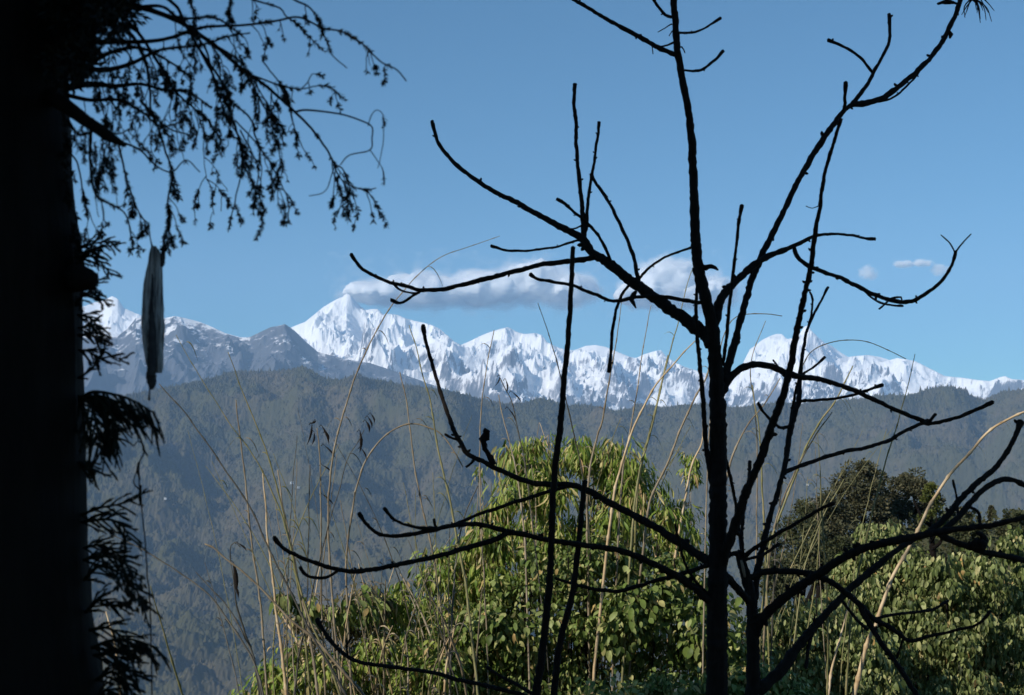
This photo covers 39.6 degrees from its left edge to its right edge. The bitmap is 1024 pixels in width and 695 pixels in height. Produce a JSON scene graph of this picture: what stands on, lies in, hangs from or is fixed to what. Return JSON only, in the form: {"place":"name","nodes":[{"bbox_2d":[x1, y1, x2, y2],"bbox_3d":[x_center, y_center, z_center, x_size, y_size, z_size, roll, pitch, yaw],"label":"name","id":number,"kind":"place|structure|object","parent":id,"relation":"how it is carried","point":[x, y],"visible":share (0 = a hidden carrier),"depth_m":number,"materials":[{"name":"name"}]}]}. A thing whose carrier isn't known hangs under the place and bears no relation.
{"place":"outdoors","nodes":[
{"label":"outdoors","id":0,"kind":"place"},
{"bbox_2d":[133,441,152,694],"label":"dried stalk","id":1,"kind":"object","parent":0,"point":[139,479],"visible":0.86,"depth_m":3.08,"materials":[{"name":"brown plant"}]},
{"bbox_2d":[83,316,452,396],"bbox_3d":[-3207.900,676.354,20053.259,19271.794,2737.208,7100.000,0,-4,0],"label":"mountains","id":2,"kind":"structure","parent":0,"point":[285,346],"depth_m":21559.25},
{"bbox_2d":[272,501,305,694],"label":"reed","id":3,"kind":"object","parent":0,"point":[288,601],"visible":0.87,"depth_m":8.02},
{"bbox_2d":[342,258,598,306],"bbox_3d":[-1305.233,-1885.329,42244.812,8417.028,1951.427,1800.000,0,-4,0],"label":"cloud","id":4,"kind":"structure","parent":0,"point":[507,289],"depth_m":41764.81,"materials":[{"name":"white"}]},
{"bbox_2d":[69,0,1023,380],"label":"sky","id":5,"kind":"structure","parent":0,"point":[944,156],"materials":[{"name":"blue"}]},
{"bbox_2d":[83,293,1023,409],"bbox_3d":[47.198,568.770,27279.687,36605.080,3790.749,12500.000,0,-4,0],"label":"mountains","id":6,"kind":"structure","parent":0,"point":[346,325],"depth_m":26834.17,"materials":[{"name":"snow"}]},
{"bbox_2d":[85,367,1023,694],"bbox_3d":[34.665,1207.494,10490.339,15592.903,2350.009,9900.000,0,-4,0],"label":"hills","id":7,"kind":"structure","parent":0,"point":[219,679],"depth_m":10021.47,"materials":[{"name":"plant"}]},
{"bbox_2d":[85,365,1023,681],"bbox_3d":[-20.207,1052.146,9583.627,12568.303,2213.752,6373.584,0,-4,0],"label":"forest","id":8,"kind":"object","parent":7,"relation":"on","point":[589,409],"visible":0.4,"depth_m":11118.74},
{"bbox_2d":[613,261,737,306],"bbox_3d":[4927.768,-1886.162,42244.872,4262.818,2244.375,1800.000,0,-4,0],"label":"cloud","id":9,"kind":"structure","parent":0,"point":[671,278],"depth_m":41733.78,"materials":[{"name":"white"}]},
{"bbox_2d":[812,529,1020,683],"bbox_3d":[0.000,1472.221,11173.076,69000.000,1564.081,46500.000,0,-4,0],"label":"ground","id":10,"kind":"structure","parent":0,"point":[925,540],"depth_m":105.77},
{"bbox_2d":[150,586,182,694],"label":"reed","id":11,"kind":"object","parent":10,"relation":"on","point":[175,672],"visible":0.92,"depth_m":6.39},
{"bbox_2d":[114,536,263,694],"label":"reed","id":12,"kind":"object","parent":10,"relation":"on","point":[238,635],"visible":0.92,"depth_m":7.48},
{"bbox_2d":[0,0,406,694],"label":"conifer tree","id":13,"kind":"object","parent":10,"relation":"on","point":[50,58],"visible":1,"depth_m":2.90,"materials":[{"name":"black plant"}]},
{"bbox_2d":[141,223,165,399],"bbox_3d":[-0.740,-0.076,2.932,0.049,0.371,0.032,0,-4,0],"label":"hanging cloth","id":14,"kind":"object","parent":13,"relation":"hanging from","point":[153,325],"visible":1,"depth_m":2.92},
{"bbox_2d":[188,432,242,692],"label":"reed","id":15,"kind":"object","parent":10,"relation":"on","point":[222,575],"visible":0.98,"depth_m":7.86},
{"bbox_2d":[197,562,239,694],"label":"reed","id":16,"kind":"object","parent":10,"relation":"on","point":[220,619],"visible":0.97,"depth_m":8.26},
{"bbox_2d":[196,572,261,694],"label":"reed","id":17,"kind":"object","parent":10,"relation":"on","point":[250,648],"visible":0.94,"depth_m":7.49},
{"bbox_2d":[230,542,259,694],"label":"reed","id":18,"kind":"object","parent":10,"relation":"on","point":[235,581],"visible":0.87,"depth_m":7.46,"materials":[{"name":"brown plant"}]},
{"bbox_2d":[236,400,267,694],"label":"reed","id":19,"kind":"object","parent":10,"relation":"on","point":[262,629],"visible":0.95,"depth_m":8.47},
{"bbox_2d":[159,384,346,694],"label":"reed","id":20,"kind":"object","parent":10,"relation":"on","point":[307,626],"visible":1,"depth_m":7.21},
{"bbox_2d":[207,468,300,690],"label":"reed","id":21,"kind":"object","parent":10,"relation":"on","point":[261,549],"visible":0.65,"depth_m":8.99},
{"bbox_2d":[176,335,340,694],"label":"reed","id":22,"kind":"object","parent":10,"relation":"on","point":[310,620],"visible":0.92,"depth_m":7.54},
{"bbox_2d":[212,462,313,694],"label":"reed","id":23,"kind":"object","parent":10,"relation":"on","point":[269,590],"visible":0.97,"depth_m":8.04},
{"bbox_2d":[228,352,310,694],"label":"reed","id":24,"kind":"object","parent":10,"relation":"on","point":[303,627],"visible":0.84,"depth_m":8.00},
{"bbox_2d":[262,470,286,694],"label":"reed","id":25,"kind":"object","parent":10,"relation":"on","point":[283,666],"visible":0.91,"depth_m":8.22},
{"bbox_2d":[205,543,364,694],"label":"reed","id":26,"kind":"object","parent":10,"relation":"on","point":[341,669],"visible":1,"depth_m":7.21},
{"bbox_2d":[286,442,296,694],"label":"reed","id":27,"kind":"object","parent":10,"relation":"on","point":[287,581],"visible":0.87,"depth_m":8.19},
{"bbox_2d":[273,470,318,694],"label":"reed","id":28,"kind":"object","parent":10,"relation":"on","point":[314,666],"visible":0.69,"depth_m":8.21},
{"bbox_2d":[273,454,318,652],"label":"reed","id":29,"kind":"object","parent":10,"relation":"on","point":[302,543],"visible":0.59,"depth_m":8.91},
{"bbox_2d":[269,445,338,694],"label":"reed","id":30,"kind":"object","parent":10,"relation":"on","point":[284,575],"visible":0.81,"depth_m":8.55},
{"bbox_2d":[305,465,310,694],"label":"reed","id":31,"kind":"object","parent":10,"relation":"on","point":[307,566],"visible":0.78,"depth_m":8.18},
{"bbox_2d":[297,408,332,694],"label":"reed","id":32,"kind":"object","parent":10,"relation":"on","point":[322,551],"visible":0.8,"depth_m":8.63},
{"bbox_2d":[307,420,334,694],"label":"reed","id":33,"kind":"object","parent":10,"relation":"on","point":[328,437],"visible":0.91,"depth_m":8.24,"materials":[{"name":"beige plant"}]},
{"bbox_2d":[269,585,390,694],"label":"shrub","id":34,"kind":"object","parent":10,"relation":"on","point":[340,619],"visible":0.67,"depth_m":8.78,"materials":[{"name":"green plant"}]},
{"bbox_2d":[293,413,374,694],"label":"reed","id":35,"kind":"object","parent":10,"relation":"on","point":[360,447],"visible":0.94,"depth_m":7.65,"materials":[{"name":"beige plant"}]},
{"bbox_2d":[273,582,410,694],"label":"shrub","id":36,"kind":"object","parent":10,"relation":"on","point":[358,634],"visible":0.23,"depth_m":9.05,"materials":[{"name":"green plant"}]},
{"bbox_2d":[326,574,362,690],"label":"reed","id":37,"kind":"object","parent":10,"relation":"on","point":[345,631],"visible":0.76,"depth_m":8.14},
{"bbox_2d":[318,475,382,694],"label":"reed","id":38,"kind":"object","parent":10,"relation":"on","point":[357,595],"visible":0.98,"depth_m":7.92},
{"bbox_2d":[228,624,472,694],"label":"shrub","id":39,"kind":"object","parent":10,"relation":"on","point":[415,653],"visible":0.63,"depth_m":8.67,"materials":[{"name":"plant"}]},
{"bbox_2d":[340,500,373,694],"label":"reed","id":40,"kind":"object","parent":10,"relation":"on","point":[359,612],"visible":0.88,"depth_m":8.57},
{"bbox_2d":[333,439,412,636],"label":"reed","id":41,"kind":"object","parent":10,"relation":"on","point":[375,518],"visible":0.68,"depth_m":8.95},
{"bbox_2d":[362,608,395,693],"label":"reed","id":42,"kind":"object","parent":10,"relation":"on","point":[380,644],"visible":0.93,"depth_m":8.41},
{"bbox_2d":[361,625,402,694],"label":"reed","id":43,"kind":"object","parent":10,"relation":"on","point":[380,661],"visible":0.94,"depth_m":8.22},
{"bbox_2d":[372,580,397,694],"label":"reed","id":44,"kind":"object","parent":10,"relation":"on","point":[384,677],"visible":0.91,"depth_m":8.40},
{"bbox_2d":[345,418,462,694],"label":"reed","id":45,"kind":"object","parent":10,"relation":"on","point":[347,603],"visible":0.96,"depth_m":8.26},
{"bbox_2d":[391,577,433,694],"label":"reed","id":46,"kind":"object","parent":10,"relation":"on","point":[418,617],"visible":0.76,"depth_m":8.82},
{"bbox_2d":[327,236,498,694],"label":"reed","id":47,"kind":"object","parent":10,"relation":"on","point":[329,559],"visible":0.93,"depth_m":8.04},
{"bbox_2d":[403,483,435,641],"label":"reed","id":48,"kind":"object","parent":10,"relation":"on","point":[429,612],"visible":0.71,"depth_m":8.75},
{"bbox_2d":[415,490,429,694],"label":"reed","id":49,"kind":"object","parent":10,"relation":"on","point":[418,600],"visible":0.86,"depth_m":8.05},
{"bbox_2d":[399,372,448,686],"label":"reed","id":50,"kind":"object","parent":10,"relation":"on","point":[429,537],"visible":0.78,"depth_m":8.68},
{"bbox_2d":[400,534,452,694],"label":"reed","id":51,"kind":"object","parent":10,"relation":"on","point":[414,610],"visible":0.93,"depth_m":7.82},
{"bbox_2d":[408,540,461,694],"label":"reed","id":52,"kind":"object","parent":10,"relation":"on","point":[438,622],"visible":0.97,"depth_m":7.80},
{"bbox_2d":[421,477,450,694],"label":"reed","id":53,"kind":"object","parent":10,"relation":"on","point":[437,592],"visible":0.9,"depth_m":8.03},
{"bbox_2d":[352,518,528,694],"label":"shrub","id":54,"kind":"object","parent":10,"relation":"on","point":[475,583],"visible":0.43,"depth_m":9.31,"materials":[{"name":"plant"}]},
{"bbox_2d":[411,416,471,660],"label":"reed","id":55,"kind":"object","parent":10,"relation":"on","point":[432,545],"visible":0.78,"depth_m":8.62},
{"bbox_2d":[409,325,478,694],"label":"reed","id":56,"kind":"object","parent":10,"relation":"on","point":[467,600],"visible":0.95,"depth_m":8.09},
{"bbox_2d":[315,246,574,694],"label":"bare tree","id":57,"kind":"object","parent":10,"relation":"on","point":[539,671],"visible":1,"depth_m":5.68,"materials":[{"name":"black plant"}]},
{"bbox_2d":[428,591,467,694],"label":"reed","id":58,"kind":"object","parent":10,"relation":"on","point":[461,667],"visible":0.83,"depth_m":8.26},
{"bbox_2d":[428,623,468,694],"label":"reed","id":59,"kind":"object","parent":10,"relation":"on","point":[434,688],"visible":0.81,"depth_m":8.26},
{"bbox_2d":[448,522,450,694],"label":"reed","id":60,"kind":"object","parent":10,"relation":"on","point":[448,615],"visible":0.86,"depth_m":7.90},
{"bbox_2d":[449,486,477,694],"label":"reed","id":61,"kind":"object","parent":10,"relation":"on","point":[454,585],"visible":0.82,"depth_m":8.68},
{"bbox_2d":[422,448,530,694],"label":"reed","id":62,"kind":"object","parent":10,"relation":"on","point":[452,574],"visible":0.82,"depth_m":8.24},
{"bbox_2d":[472,587,482,694],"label":"reed","id":63,"kind":"object","parent":10,"relation":"on","point":[478,635],"visible":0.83,"depth_m":8.38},
{"bbox_2d":[471,465,493,681],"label":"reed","id":64,"kind":"object","parent":10,"relation":"on","point":[475,474],"visible":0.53,"depth_m":9.43,"materials":[{"name":"plant"}]},
{"bbox_2d":[473,331,494,694],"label":"reed","id":65,"kind":"object","parent":10,"relation":"on","point":[487,659],"visible":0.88,"depth_m":8.86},
{"bbox_2d":[495,464,519,612],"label":"reed","id":66,"kind":"object","parent":10,"relation":"on","point":[508,520],"visible":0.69,"depth_m":9.32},
{"bbox_2d":[493,395,530,689],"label":"reed","id":67,"kind":"object","parent":10,"relation":"on","point":[527,618],"visible":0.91,"depth_m":8.96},
{"bbox_2d":[494,375,549,688],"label":"reed","id":68,"kind":"object","parent":10,"relation":"on","point":[529,500],"visible":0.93,"depth_m":8.95,"materials":[{"name":"beige plant"}]},
{"bbox_2d":[550,480,587,694],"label":"bare tree","id":69,"kind":"object","parent":10,"relation":"on","point":[560,643],"visible":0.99,"depth_m":5.83,"materials":[{"name":"black plant"}]},
{"bbox_2d":[538,304,602,669],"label":"reed","id":70,"kind":"object","parent":10,"relation":"on","point":[581,468],"visible":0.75,"depth_m":9.06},
{"bbox_2d":[463,425,709,690],"bbox_3d":[0.524,3.188,10.013,1.826,5.281,1.565,0,-4,0],"label":"shrub","id":71,"kind":"object","parent":10,"relation":"on","point":[663,516],"visible":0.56,"depth_m":9.88,"materials":[{"name":"plant"}]},
{"bbox_2d":[574,302,621,684],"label":"reed","id":72,"kind":"object","parent":10,"relation":"on","point":[588,584],"visible":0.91,"depth_m":8.91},
{"bbox_2d":[432,524,773,694],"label":"shrub","id":73,"kind":"object","parent":10,"relation":"on","point":[646,617],"visible":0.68,"depth_m":8.93,"materials":[{"name":"green plant"}]},
{"bbox_2d":[607,307,650,690],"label":"reed","id":74,"kind":"object","parent":10,"relation":"on","point":[619,516],"visible":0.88,"depth_m":9.12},
{"bbox_2d":[272,0,993,694],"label":"bare tree","id":75,"kind":"object","parent":10,"relation":"on","point":[720,536],"visible":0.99,"depth_m":6.04,"materials":[{"name":"black plant"}]},
{"bbox_2d":[592,341,694,692],"bbox_3d":[0.784,2.508,8.697,0.766,5.130,0.083,2,-4,-20],"label":"reed","id":76,"kind":"object","parent":10,"relation":"on","point":[605,561],"visible":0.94,"depth_m":8.74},
{"bbox_2d":[625,355,667,675],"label":"reed","id":77,"kind":"object","parent":10,"relation":"on","point":[635,531],"visible":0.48,"depth_m":9.38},
{"bbox_2d":[620,271,691,688],"bbox_3d":[0.875,2.312,8.985,0.730,5.752,0.144,3,-5,-40],"label":"reed","id":78,"kind":"object","parent":10,"relation":"on","point":[629,564],"visible":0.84,"depth_m":9.03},
{"bbox_2d":[627,365,708,683],"bbox_3d":[0.976,2.603,8.953,0.624,5.256,0.044,0,-4,-2],"label":"reed","id":79,"kind":"object","parent":10,"relation":"on","point":[649,503],"visible":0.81,"depth_m":9.06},
{"bbox_2d":[662,499,704,654],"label":"leafy plant","id":80,"kind":"object","parent":10,"relation":"on","point":[676,503],"visible":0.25,"depth_m":10.14,"materials":[{"name":"plant"}]},
{"bbox_2d":[665,429,704,673],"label":"reed","id":81,"kind":"object","parent":10,"relation":"on","point":[685,497],"visible":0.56,"depth_m":9.54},
{"bbox_2d":[676,452,703,688],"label":"leafy plant","id":82,"kind":"object","parent":10,"relation":"on","point":[695,480],"visible":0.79,"depth_m":10.25,"materials":[{"name":"plant"}]},
{"bbox_2d":[574,656,824,694],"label":"shrub","id":83,"kind":"object","parent":10,"relation":"on","point":[662,685],"visible":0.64,"depth_m":7.37,"materials":[{"name":"green plant"}]},
{"bbox_2d":[702,313,780,673],"bbox_3d":[1.353,2.420,8.820,0.236,5.342,1.032,-3,-5,40],"label":"reed","id":84,"kind":"object","parent":10,"relation":"on","point":[706,525],"visible":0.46,"depth_m":8.71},
{"bbox_2d":[726,378,779,500],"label":"reed","id":85,"kind":"object","parent":10,"relation":"on","point":[733,453],"visible":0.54,"depth_m":8.52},
{"bbox_2d":[750,321,765,563],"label":"reed","id":86,"kind":"object","parent":10,"relation":"on","point":[757,454],"visible":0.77,"depth_m":9.20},
{"bbox_2d":[744,385,777,692],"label":"reed","id":87,"kind":"object","parent":10,"relation":"on","point":[767,603],"visible":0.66,"depth_m":8.75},
{"bbox_2d":[759,557,798,612],"bbox_3d":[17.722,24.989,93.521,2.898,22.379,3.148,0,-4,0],"label":"hill bush","id":88,"kind":"object","parent":10,"relation":"on","point":[781,579],"visible":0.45,"depth_m":93.86,"materials":[{"name":"green plant"}]},
{"bbox_2d":[762,425,804,635],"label":"reed","id":89,"kind":"object","parent":10,"relation":"on","point":[788,522],"visible":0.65,"depth_m":9.73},
{"bbox_2d":[758,512,834,676],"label":"hill tree","id":90,"kind":"object","parent":10,"relation":"on","point":[795,544],"visible":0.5,"depth_m":100.78,"materials":[{"name":"green plant"}]},
{"bbox_2d":[762,412,831,665],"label":"reed","id":91,"kind":"object","parent":10,"relation":"on","point":[767,580],"visible":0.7,"depth_m":8.61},
{"bbox_2d":[788,478,814,649],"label":"reed","id":92,"kind":"object","parent":10,"relation":"on","point":[799,568],"visible":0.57,"depth_m":9.99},
{"bbox_2d":[759,366,853,671],"bbox_3d":[1.757,2.537,8.520,0.756,4.877,0.121,1,-4,-19],"label":"reed","id":93,"kind":"object","parent":10,"relation":"on","point":[780,513],"visible":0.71,"depth_m":8.65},
{"bbox_2d":[761,458,851,651],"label":"reed","id":94,"kind":"object","parent":10,"relation":"on","point":[792,565],"visible":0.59,"depth_m":9.59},
{"bbox_2d":[795,433,820,677],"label":"reed","id":95,"kind":"object","parent":10,"relation":"on","point":[816,567],"visible":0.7,"depth_m":9.54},
{"bbox_2d":[781,497,845,598],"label":"hill tree","id":96,"kind":"object","parent":10,"relation":"on","point":[802,506],"visible":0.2,"depth_m":106.87,"materials":[{"name":"green plant"}]},
{"bbox_2d":[790,479,843,678],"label":"reed","id":97,"kind":"object","parent":10,"relation":"on","point":[799,600],"visible":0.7,"depth_m":8.84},
{"bbox_2d":[803,432,833,683],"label":"reed","id":98,"kind":"object","parent":10,"relation":"on","point":[819,560],"visible":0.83,"depth_m":9.56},
{"bbox_2d":[820,470,828,694],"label":"reed","id":99,"kind":"object","parent":10,"relation":"on","point":[827,684],"visible":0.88,"depth_m":8.36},
{"bbox_2d":[730,594,931,694],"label":"shrub","id":100,"kind":"object","parent":10,"relation":"on","point":[879,668],"visible":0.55,"depth_m":9.96,"materials":[{"name":"green plant"}]},
{"bbox_2d":[802,490,860,589],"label":"hill tree","id":101,"kind":"object","parent":10,"relation":"on","point":[837,527],"visible":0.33,"depth_m":104.89,"materials":[{"name":"green plant"}]},
{"bbox_2d":[772,427,893,646],"bbox_3d":[2.109,3.079,9.805,1.272,5.066,0.067,1,-4,-17],"label":"reed","id":102,"kind":"object","parent":10,"relation":"on","point":[820,533],"visible":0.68,"depth_m":9.99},
{"bbox_2d":[819,534,853,589],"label":"hill bush","id":103,"kind":"object","parent":10,"relation":"on","point":[838,542],"visible":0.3,"depth_m":96.78,"materials":[{"name":"green plant"}]},
{"bbox_2d":[770,339,905,665],"bbox_3d":[1.978,2.503,8.592,0.888,5.118,0.063,-1,-4,8],"label":"reed","id":104,"kind":"object","parent":10,"relation":"on","point":[780,499],"visible":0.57,"depth_m":8.72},
{"bbox_2d":[828,599,849,694],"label":"reed","id":105,"kind":"object","parent":10,"relation":"on","point":[833,661],"visible":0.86,"depth_m":9.01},
{"bbox_2d":[822,457,898,534],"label":"hill tree","id":106,"kind":"object","parent":10,"relation":"on","point":[856,494],"visible":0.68,"depth_m":110.37,"materials":[{"name":"green plant"}]},
{"bbox_2d":[839,429,886,694],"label":"reed","id":107,"kind":"object","parent":10,"relation":"on","point":[853,576],"visible":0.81,"depth_m":9.56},
{"bbox_2d":[802,518,929,688],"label":"shrub","id":108,"kind":"object","parent":10,"relation":"on","point":[873,586],"visible":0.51,"depth_m":11.15,"materials":[{"name":"green plant"}]},
{"bbox_2d":[729,286,1023,694],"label":"bare tree","id":109,"kind":"object","parent":10,"relation":"on","point":[756,622],"visible":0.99,"depth_m":6.04,"materials":[{"name":"black plant"}]},
{"bbox_2d":[845,355,914,694],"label":"reed","id":110,"kind":"object","parent":10,"relation":"on","point":[849,637],"visible":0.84,"depth_m":8.44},
{"bbox_2d":[884,467,946,528],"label":"hill tree","id":111,"kind":"object","parent":10,"relation":"on","point":[908,485],"visible":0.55,"depth_m":114.68,"materials":[{"name":"green plant"}]},
{"bbox_2d":[807,505,1023,687],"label":"scrub","id":112,"kind":"object","parent":10,"relation":"on","point":[973,513],"visible":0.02,"depth_m":109.97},
{"bbox_2d":[914,482,945,559],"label":"hill tree","id":113,"kind":"object","parent":10,"relation":"on","point":[929,489],"visible":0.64,"depth_m":99.20,"materials":[{"name":"green plant"}]},
{"bbox_2d":[852,411,1023,694],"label":"reed","id":114,"kind":"object","parent":10,"relation":"on","point":[858,678],"visible":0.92,"depth_m":9.10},
{"bbox_2d":[873,524,1023,694],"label":"shrub","id":115,"kind":"object","parent":10,"relation":"on","point":[991,645],"visible":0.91,"depth_m":10.66,"materials":[{"name":"green plant"}]},
{"bbox_2d":[947,515,989,609],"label":"hill bush","id":116,"kind":"object","parent":10,"relation":"on","point":[970,536],"visible":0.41,"depth_m":96.85,"materials":[{"name":"green plant"}]},
{"bbox_2d":[995,508,1023,537],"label":"hill bush","id":117,"kind":"object","parent":10,"relation":"on","point":[1002,530],"visible":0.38,"depth_m":99.11,"materials":[{"name":"green plant"}]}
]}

